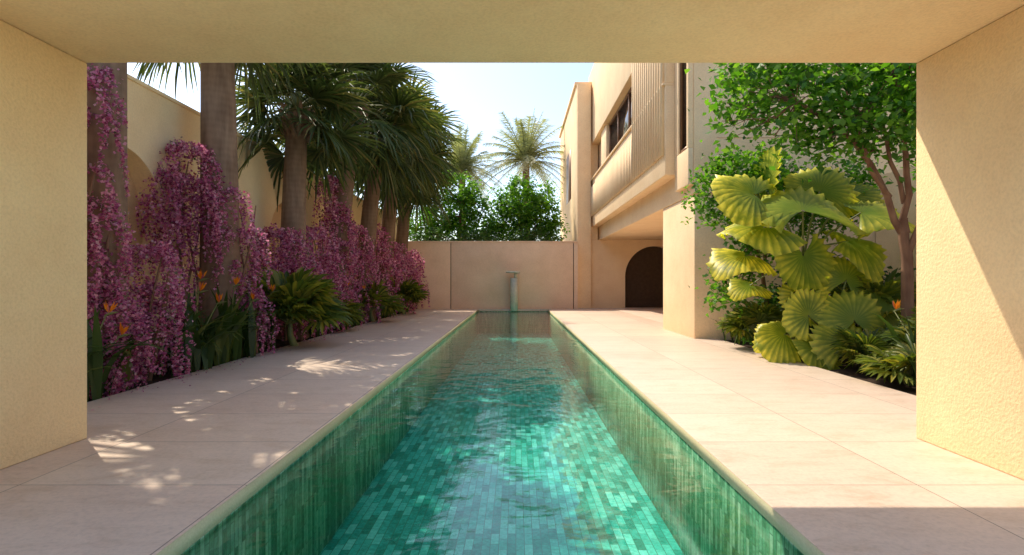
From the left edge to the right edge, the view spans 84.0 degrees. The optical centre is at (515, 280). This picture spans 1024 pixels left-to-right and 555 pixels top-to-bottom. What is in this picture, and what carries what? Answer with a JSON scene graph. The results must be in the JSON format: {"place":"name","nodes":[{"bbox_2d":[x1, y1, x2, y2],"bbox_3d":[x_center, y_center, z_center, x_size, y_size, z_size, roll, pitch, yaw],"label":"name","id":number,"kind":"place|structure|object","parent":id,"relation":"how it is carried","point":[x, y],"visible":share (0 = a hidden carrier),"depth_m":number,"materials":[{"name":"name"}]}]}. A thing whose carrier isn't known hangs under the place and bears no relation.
{"place":"outdoors","nodes":[
{"label":"outdoors","id":0,"kind":"place"},
{"bbox_2d":[89,310,410,401],"bbox_3d":[-6.076,1.553,17.950,1.548,0.088,24.900,0,0,0],"label":"planting bed","id":1,"kind":"object","parent":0,"point":[156,378],"visible":0.06,"depth_m":9.60,"materials":[{"name":"soil"}]},
{"bbox_2d":[86,63,133,390],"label":"fan palm tree","id":2,"kind":"object","parent":1,"relation":"on","point":[111,160],"visible":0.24,"depth_m":8.12,"materials":[{"name":"plant"}]},
{"bbox_2d":[87,64,158,398],"bbox_3d":[-5.934,-0.725,7.948,1.587,4.664,1.667,0,0,-45],"label":"bougainvillea","id":3,"kind":"object","parent":1,"relation":"on","point":[95,295],"visible":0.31,"depth_m":7.92,"materials":[{"name":"purple plant"}]},
{"bbox_2d":[87,301,185,401],"bbox_3d":[-5.544,0.906,7.466,2.340,1.287,2.642,0,0,0],"label":"bird of paradise","id":4,"kind":"object","parent":1,"relation":"on","point":[97,376],"visible":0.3,"depth_m":7.30,"materials":[{"name":"green plant"}]},
{"bbox_2d":[128,234,196,384],"bbox_3d":[-5.668,0.438,8.985,1.278,2.337,1.477,0,0,0],"label":"bougainvillea","id":5,"kind":"object","parent":1,"relation":"on","point":[150,305],"visible":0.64,"depth_m":8.84,"materials":[{"name":"purple plant"}]},
{"bbox_2d":[135,136,230,318],"bbox_3d":[-6.369,-0.595,11.086,1.707,4.404,1.418,0,0,0],"label":"bougainvillea","id":6,"kind":"object","parent":1,"relation":"on","point":[178,219],"visible":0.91,"depth_m":10.88,"materials":[{"name":"purple plant"}]},
{"bbox_2d":[143,271,271,377],"bbox_3d":[-5.315,0.672,10.048,2.263,1.757,2.801,0,0,0],"label":"bird of paradise","id":7,"kind":"object","parent":1,"relation":"on","point":[208,355],"visible":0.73,"depth_m":9.64,"materials":[{"name":"green plant"}]},
{"bbox_2d":[154,277,277,361],"bbox_3d":[-5.258,0.728,10.832,2.208,1.644,2.534,0,0,29],"label":"bird of paradise","id":8,"kind":"object","parent":1,"relation":"on","point":[248,334],"visible":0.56,"depth_m":10.83,"materials":[{"name":"green plant"}]},
{"bbox_2d":[131,63,335,351],"bbox_3d":[-6.165,-3.618,11.895,5.092,10.438,5.670,0,0,0],"label":"fan palm tree","id":9,"kind":"object","parent":1,"relation":"on","point":[218,121],"visible":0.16,"depth_m":11.37,"materials":[{"name":"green plant"}]},
{"bbox_2d":[198,182,279,355],"bbox_3d":[-5.556,-0.187,11.668,1.431,3.587,1.394,0,0,0],"label":"bougainvillea","id":10,"kind":"object","parent":1,"relation":"on","point":[249,234],"visible":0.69,"depth_m":11.47,"materials":[{"name":"purple plant"}]},
{"bbox_2d":[242,284,296,355],"bbox_3d":[-5.553,0.804,12.255,1.950,1.491,2.161,0,0,41],"label":"bird of paradise","id":11,"kind":"object","parent":1,"relation":"on","point":[272,326],"visible":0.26,"depth_m":12.22,"materials":[{"name":"green plant"}]},
{"bbox_2d":[246,223,332,340],"bbox_3d":[-5.786,0.075,14.378,2.031,3.063,1.709,0,0,19],"label":"bougainvillea","id":12,"kind":"object","parent":1,"relation":"on","point":[286,246],"visible":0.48,"depth_m":14.23,"materials":[{"name":"purple plant"}]},
{"bbox_2d":[242,266,353,345],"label":"fan palm","id":13,"kind":"object","parent":1,"relation":"on","point":[299,295],"visible":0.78,"depth_m":12.68,"materials":[{"name":"green plant"}]},
{"bbox_2d":[283,316,319,337],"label":"bird of paradise","id":14,"kind":"object","parent":1,"relation":"on","point":[317,333],"visible":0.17,"depth_m":15.33,"materials":[{"name":"green plant"}]},
{"bbox_2d":[235,63,388,340],"bbox_3d":[-5.754,-2.450,15.232,4.620,8.101,4.481,0,0,0],"label":"fan palm tree","id":15,"kind":"object","parent":1,"relation":"on","point":[297,120],"visible":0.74,"depth_m":15.00,"materials":[{"name":"green plant"}]},
{"bbox_2d":[306,222,350,334],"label":"bougainvillea","id":16,"kind":"object","parent":1,"relation":"on","point":[328,264],"visible":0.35,"depth_m":16.33,"materials":[{"name":"purple plant"}]},
{"bbox_2d":[310,175,365,327],"bbox_3d":[-5.686,-0.955,18.374,1.682,5.123,1.763,0,0,0],"label":"bougainvillea","id":17,"kind":"object","parent":1,"relation":"on","point":[329,209],"visible":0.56,"depth_m":18.05,"materials":[{"name":"purple plant"}]},
{"bbox_2d":[327,292,366,332],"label":"fan palm","id":18,"kind":"object","parent":1,"relation":"on","point":[353,307],"visible":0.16,"depth_m":16.84,"materials":[{"name":"green plant"}]},
{"bbox_2d":[332,282,369,330],"bbox_3d":[-5.591,0.774,17.681,1.785,1.551,2.310,0,0,30],"label":"bird of paradise","id":19,"kind":"object","parent":1,"relation":"on","point":[346,326],"visible":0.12,"depth_m":17.49,"materials":[{"name":"green plant"}]},
{"bbox_2d":[264,63,450,295],"bbox_3d":[-5.212,-3.455,18.705,6.241,10.116,6.235,0,0,0],"label":"fan palm tree","id":20,"kind":"object","parent":1,"relation":"on","point":[396,127],"visible":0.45,"depth_m":18.43,"materials":[{"name":"green plant"}]},
{"bbox_2d":[352,285,371,325],"bbox_3d":[-5.819,0.825,19.302,2.104,1.450,1.703,0,0,-19],"label":"bird of paradise","id":21,"kind":"object","parent":1,"relation":"on","point":[363,286],"visible":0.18,"depth_m":19.40,"materials":[{"name":"green plant"}]},
{"bbox_2d":[348,220,389,322],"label":"bougainvillea","id":22,"kind":"object","parent":1,"relation":"on","point":[369,254],"visible":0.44,"depth_m":20.32,"materials":[{"name":"purple plant"}]},
{"bbox_2d":[349,279,408,321],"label":"fan palm","id":23,"kind":"object","parent":1,"relation":"on","point":[388,304],"visible":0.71,"depth_m":20.52,"materials":[{"name":"green plant"}]},
{"bbox_2d":[357,223,407,317],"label":"bougainvillea","id":24,"kind":"object","parent":1,"relation":"on","point":[384,245],"visible":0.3,"depth_m":23.09,"materials":[{"name":"purple plant"}]},
{"bbox_2d":[376,308,390,319],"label":"bird of paradise","id":25,"kind":"object","parent":1,"relation":"on","point":[383,315],"visible":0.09,"depth_m":22.99,"materials":[{"name":"green plant"}]},
{"bbox_2d":[327,63,457,320],"bbox_3d":[-5.323,-3.499,22.161,6.169,10.204,6.528,0,0,0],"label":"fan palm tree","id":26,"kind":"object","parent":1,"relation":"on","point":[369,215],"visible":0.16,"depth_m":21.97,"materials":[{"name":"green plant"}]},
{"bbox_2d":[375,241,419,313],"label":"bougainvillea","id":27,"kind":"object","parent":1,"relation":"on","point":[399,255],"visible":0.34,"depth_m":26.28,"materials":[{"name":"purple plant"}]},
{"bbox_2d":[396,301,419,313],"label":"bird of paradise","id":28,"kind":"object","parent":1,"relation":"on","point":[407,309],"visible":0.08,"depth_m":27.27,"materials":[{"name":"green plant"}]},
{"bbox_2d":[389,278,429,313],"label":"fan palm","id":29,"kind":"object","parent":1,"relation":"on","point":[411,290],"visible":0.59,"depth_m":25.04,"materials":[{"name":"green plant"}]},
{"bbox_2d":[353,83,466,315],"bbox_3d":[-5.462,-3.622,25.730,6.570,10.450,5.977,0,0,0],"label":"fan palm tree","id":30,"kind":"object","parent":1,"relation":"on","point":[388,222],"visible":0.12,"depth_m":25.36,"materials":[{"name":"green plant"}]},
{"bbox_2d":[354,140,465,281],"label":"fan palm tree","id":31,"kind":"object","parent":1,"relation":"on","point":[402,232],"visible":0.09,"depth_m":28.50,"materials":[{"name":"green plant"}]},
{"bbox_2d":[403,249,429,308],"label":"bougainvillea","id":32,"kind":"object","parent":1,"relation":"on","point":[416,256],"visible":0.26,"depth_m":29.20,"materials":[{"name":"purple plant"}]},
{"bbox_2d":[127,63,593,240],"label":"sky","id":33,"kind":"structure","parent":0,"point":[477,92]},
{"bbox_2d":[0,307,1023,554],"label":"terrace paving","id":34,"kind":"structure","parent":0,"point":[804,459],"depth_m":5.18,"materials":[{"name":"stone"}]},
{"bbox_2d":[92,317,387,409],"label":"fallen petals","id":35,"kind":"object","parent":34,"relation":"on","point":[222,365],"visible":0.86,"depth_m":9.23,"materials":[{"name":"purple plant"}]},
{"bbox_2d":[407,242,450,309],"bbox_3d":[-5.145,-0.230,30.550,3.290,3.660,0.300,0,0,0],"label":"panel","id":36,"kind":"object","parent":34,"relation":"on","point":[437,266],"visible":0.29,"depth_m":30.40,"materials":[{"name":"beige paint"}]},
{"bbox_2d":[0,0,1023,479],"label":"portico","id":37,"kind":"structure","parent":34,"relation":"on","point":[966,56],"depth_m":4.77,"materials":[{"name":"beige paint"}]},
{"bbox_2d":[451,242,572,308],"bbox_3d":[-0.200,-0.230,30.550,6.520,3.660,0.300,0,0,0],"label":"panel","id":38,"kind":"object","parent":34,"relation":"on","point":[480,277],"visible":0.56,"depth_m":30.40,"materials":[{"name":"beige paint"}]},
{"bbox_2d":[395,241,577,242],"bbox_3d":[-1.745,-2.092,30.550,10.090,0.055,0.360,0,0,0],"label":"coping","id":39,"kind":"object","parent":38,"relation":"on","point":[492,241],"depth_m":30.37,"materials":[{"name":"paint"}]},
{"bbox_2d":[506,271,519,310],"bbox_3d":[-0.150,0.550,29.700,0.740,2.100,0.700,0,0,0],"label":"water spout","id":40,"kind":"object","parent":38,"relation":"attached to","point":[514,294],"visible":1,"depth_m":29.78,"materials":[{"name":"grey metal"}]},
{"bbox_2d":[573,243,573,308],"bbox_3d":[-1.700,-0.200,30.560,10.000,3.600,0.200,0,0,0],"label":"recessed joint backing","id":41,"kind":"object","parent":38,"relation":"attached to","point":[573,275],"visible":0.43,"depth_m":30.46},
{"bbox_2d":[574,242,577,308],"bbox_3d":[3.210,-0.230,30.550,0.220,3.660,0.300,0,0,0],"label":"panel","id":42,"kind":"object","parent":34,"relation":"on","point":[575,275],"visible":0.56,"depth_m":30.40,"materials":[{"name":"beige paint"}]},
{"bbox_2d":[560,86,597,240],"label":"block","id":43,"kind":"structure","parent":34,"relation":"on","point":[568,138],"depth_m":33.66,"materials":[{"name":"beige paint"}]},
{"bbox_2d":[566,150,570,204],"bbox_3d":[3.345,-6.500,36.000,0.030,3.000,3.000,0,0,0],"label":"window","id":44,"kind":"structure","parent":43,"relation":"attached to","point":[568,178],"depth_m":36.01,"materials":[{"name":"glass"}]},
{"bbox_2d":[559,82,591,137],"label":"block parapet","id":45,"kind":"structure","parent":43,"relation":"on","point":[570,101],"depth_m":34.28,"materials":[{"name":"beige paint"}]},
{"bbox_2d":[577,84,590,307],"bbox_3d":[3.730,-4.590,31.295,0.740,12.380,0.390,0,0,0],"label":"pilaster","id":46,"kind":"object","parent":34,"relation":"on","point":[584,183],"visible":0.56,"depth_m":31.10,"materials":[{"name":"beige paint"}]},
{"bbox_2d":[576,240,662,307],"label":"arch wall","id":47,"kind":"structure","parent":34,"relation":"on","point":[610,259],"depth_m":31.50,"materials":[{"name":"beige paint"}]},
{"bbox_2d":[625,247,662,306],"bbox_3d":[7.725,-0.212,32.000,3.350,3.425,0.001,0,0,0],"label":"arched doorway","id":48,"kind":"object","parent":47,"relation":"in","point":[644,279],"visible":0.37,"depth_m":32.00,"materials":[{"name":"brown wood"}]},
{"bbox_2d":[663,194,875,340],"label":"ground floor block","id":49,"kind":"structure","parent":34,"relation":"on","point":[686,248],"depth_m":14.83,"materials":[{"name":"beige paint"}]},
{"bbox_2d":[598,63,915,239],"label":"building wall","id":50,"kind":"structure","parent":49,"relation":"on","point":[641,219],"depth_m":14.70,"materials":[{"name":"beige paint"}]},
{"bbox_2d":[589,63,631,144],"bbox_3d":[4.399,-9.627,24.400,0.397,4.147,16.800,0,0,0],"label":"bay upper band","id":51,"kind":"object","parent":50,"relation":"attached to","point":[611,84],"visible":0.34,"depth_m":26.37,"materials":[{"name":"beige paint"}]},
{"bbox_2d":[591,63,663,216],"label":"vertical slats","id":52,"kind":"object","parent":51,"relation":"attached to","point":[640,153],"visible":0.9,"depth_m":18.92,"materials":[{"name":"beige paint"}]},
{"bbox_2d":[609,86,631,153],"bbox_3d":[4.527,-6.580,23.800,0.095,1.920,7.100,0,0,0],"label":"bay window frame","id":53,"kind":"object","parent":50,"relation":"in","point":[628,97],"visible":0.43,"depth_m":25.00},
{"bbox_2d":[611,92,631,151],"bbox_3d":[4.575,-6.600,23.775,0.030,1.800,7.050,0,0,0],"label":"bay window glass","id":54,"kind":"object","parent":53,"relation":"in","point":[624,119],"visible":0.43,"depth_m":24.56,"materials":[{"name":"black glass"}]},
{"bbox_2d":[591,83,674,180],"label":"bay sill","id":55,"kind":"structure","parent":50,"relation":"attached to","point":[618,144],"depth_m":22.97,"materials":[{"name":"beige paint"}]},
{"bbox_2d":[592,85,674,226],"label":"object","id":56,"kind":"object","parent":50,"relation":"attached to","point":[659,173],"visible":0.34,"depth_m":18.02,"materials":[{"name":"beige paint"}]},
{"bbox_2d":[675,63,679,156],"bbox_3d":[4.529,-7.476,15.795,0.137,8.047,0.350,0,0,0],"label":"corner skin","id":57,"kind":"object","parent":50,"relation":"attached to","point":[677,109],"visible":0.36,"depth_m":15.70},
{"bbox_2d":[680,63,686,153],"bbox_3d":[4.540,-7.480,15.250,0.080,8.040,0.730,0,0,0],"label":"corner window frame","id":58,"kind":"object","parent":50,"relation":"attached to","point":[681,109],"visible":0.24,"depth_m":15.54,"materials":[{"name":"brown metal"}]},
{"bbox_2d":[683,63,686,148],"bbox_3d":[4.582,-7.480,15.250,0.025,8.040,0.700,0,0,0],"label":"corner window glass","id":59,"kind":"object","parent":58,"relation":"in","point":[684,107],"depth_m":15.42,"materials":[{"name":"black glass"}]},
{"bbox_2d":[675,148,692,191],"bbox_3d":[4.529,-2.975,15.345,0.137,0.950,1.250,0,0,0],"label":"corner skin","id":60,"kind":"object","parent":50,"relation":"attached to","point":[683,162],"visible":0.94,"depth_m":15.14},
{"bbox_2d":[687,63,692,147],"bbox_3d":[4.529,-7.476,14.800,0.137,8.047,0.160,0,0,0],"label":"corner skin edge","id":61,"kind":"object","parent":50,"relation":"attached to","point":[690,107],"visible":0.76,"depth_m":14.72,"materials":[{"name":"beige paint"}]},
{"bbox_2d":[717,137,879,137],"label":"facade score lines","id":62,"kind":"object","parent":50,"relation":"attached to","point":[760,137],"visible":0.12,"depth_m":14.69,"materials":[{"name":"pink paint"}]},
{"bbox_2d":[601,124,608,164],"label":"bay pier","id":63,"kind":"structure","parent":0,"point":[604,143],"depth_m":27.62,"materials":[{"name":"beige paint"}]},
{"bbox_2d":[664,63,674,82],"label":"bay pier","id":64,"kind":"structure","parent":0,"point":[669,72],"depth_m":16.00,"materials":[{"name":"beige paint"}]},
{"bbox_2d":[726,340,915,395],"bbox_3d":[7.266,1.546,9.610,4.068,0.099,10.220,0,0,0],"label":"planting bed","id":65,"kind":"object","parent":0,"point":[850,371],"visible":0.1,"depth_m":9.23,"materials":[{"name":"soil"}]},
{"bbox_2d":[713,319,753,345],"bbox_3d":[5.664,1.208,13.681,1.369,0.684,1.838,0,0,0],"label":"bird of paradise","id":66,"kind":"object","parent":65,"relation":"on","point":[751,344],"visible":0.16,"depth_m":13.97,"materials":[{"name":"green plant"}]},
{"bbox_2d":[714,300,793,340],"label":"fan palm","id":67,"kind":"object","parent":65,"relation":"on","point":[762,313],"visible":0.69,"depth_m":12.36,"materials":[{"name":"green plant"}]},
{"bbox_2d":[680,132,886,317],"bbox_3d":[6.097,-0.933,13.121,4.796,5.118,2.338,0,0,0],"label":"shrub","id":68,"kind":"object","parent":65,"relation":"on","point":[737,165],"visible":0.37,"depth_m":12.74,"materials":[{"name":"green plant"}]},
{"bbox_2d":[684,63,916,326],"bbox_3d":[5.836,-1.835,9.678,5.680,6.890,3.140,0,0,0],"label":"tree","id":69,"kind":"object","parent":65,"relation":"on","point":[895,97],"visible":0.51,"depth_m":9.38,"materials":[{"name":"green plant"}]},
{"bbox_2d":[706,146,914,325],"bbox_3d":[5.876,-0.643,11.730,4.107,4.509,2.861,0,0,0],"label":"ruffled fan palm","id":70,"kind":"object","parent":65,"relation":"on","point":[747,210],"visible":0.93,"depth_m":11.13,"materials":[{"name":"green plant"}]},
{"bbox_2d":[736,252,915,345],"bbox_3d":[7.439,0.539,12.610,4.974,2.669,2.796,0,0,22],"label":"garden shrub","id":71,"kind":"object","parent":65,"relation":"on","point":[774,299],"visible":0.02,"depth_m":12.99,"materials":[{"name":"green plant"}]},
{"bbox_2d":[752,256,900,370],"bbox_3d":[5.979,0.598,10.669,2.885,2.215,2.030,0,0,26],"label":"ruffled fan palm","id":72,"kind":"object","parent":65,"relation":"on","point":[773,342],"visible":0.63,"depth_m":10.58,"materials":[{"name":"green plant"}]},
{"bbox_2d":[829,325,902,373],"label":"fan palm","id":73,"kind":"object","parent":65,"relation":"on","point":[844,338],"visible":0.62,"depth_m":9.48,"materials":[{"name":"plant"}]},
{"bbox_2d":[829,268,915,326],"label":"fan palm","id":74,"kind":"object","parent":65,"relation":"on","point":[890,287],"visible":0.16,"depth_m":10.94,"materials":[{"name":"plant"}]},
{"bbox_2d":[843,300,915,382],"bbox_3d":[6.051,0.926,8.345,3.100,1.247,2.534,0,0,-39],"label":"bird of paradise","id":75,"kind":"object","parent":65,"relation":"on","point":[896,306],"visible":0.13,"depth_m":8.95,"materials":[{"name":"green plant"}]},
{"bbox_2d":[853,333,915,385],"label":"fan palm","id":76,"kind":"object","parent":65,"relation":"on","point":[881,364],"visible":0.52,"depth_m":8.29,"materials":[{"name":"green plant"}]},
{"bbox_2d":[875,306,915,353],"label":"fan palm","id":77,"kind":"object","parent":65,"relation":"on","point":[900,331],"visible":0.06,"depth_m":9.35,"materials":[{"name":"plant"}]},
{"bbox_2d":[878,334,915,385],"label":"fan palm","id":78,"kind":"object","parent":65,"relation":"on","point":[913,363],"visible":0.1,"depth_m":8.13,"materials":[{"name":"green plant"}]},
{"label":"ground","id":79,"kind":"structure","parent":0,"visible":0},
{"bbox_2d":[127,74,397,361],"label":"courtyard wall","id":80,"kind":"structure","parent":79,"relation":"on","point":[157,120],"depth_m":11.40,"materials":[{"name":"beige paint"}]},
{"bbox_2d":[127,173,352,358],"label":"arched niches","id":81,"kind":"object","parent":80,"relation":"attached to","point":[133,200],"visible":0.03,"depth_m":10.83,"materials":[{"name":"paint"}]},
{"bbox_2d":[409,170,494,240],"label":"leafy tree","id":82,"kind":"object","parent":79,"relation":"on","point":[464,201],"visible":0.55,"depth_m":33.05,"materials":[{"name":"green plant"}]},
{"bbox_2d":[436,123,508,225],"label":"date palm tree","id":83,"kind":"object","parent":79,"relation":"on","point":[464,155],"visible":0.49,"depth_m":41.39,"materials":[{"name":"green plant"}]},
{"bbox_2d":[408,223,563,240],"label":"hedge","id":84,"kind":"object","parent":79,"relation":"on","point":[429,237],"visible":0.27,"depth_m":31.82,"materials":[{"name":"green plant"}]},
{"bbox_2d":[181,311,803,554],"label":"swimming pool","id":85,"kind":"structure","parent":79,"relation":"in","point":[513,456],"depth_m":7.20,"materials":[{"name":"tile"}]},
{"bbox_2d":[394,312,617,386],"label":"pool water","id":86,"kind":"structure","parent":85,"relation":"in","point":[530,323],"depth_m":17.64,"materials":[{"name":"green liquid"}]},
{"bbox_2d":[471,171,569,240],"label":"leafy tree","id":87,"kind":"object","parent":79,"relation":"on","point":[516,212],"visible":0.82,"depth_m":32.64,"materials":[{"name":"green plant"}]},
{"bbox_2d":[475,108,565,231],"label":"date palm tree","id":88,"kind":"object","parent":79,"relation":"on","point":[524,154],"visible":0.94,"depth_m":39.43,"materials":[{"name":"green plant"}]},
{"bbox_2d":[876,166,915,281],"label":"garden wall","id":89,"kind":"structure","parent":79,"relation":"on","point":[887,240],"depth_m":13.97,"materials":[{"name":"beige paint"}]}
]}

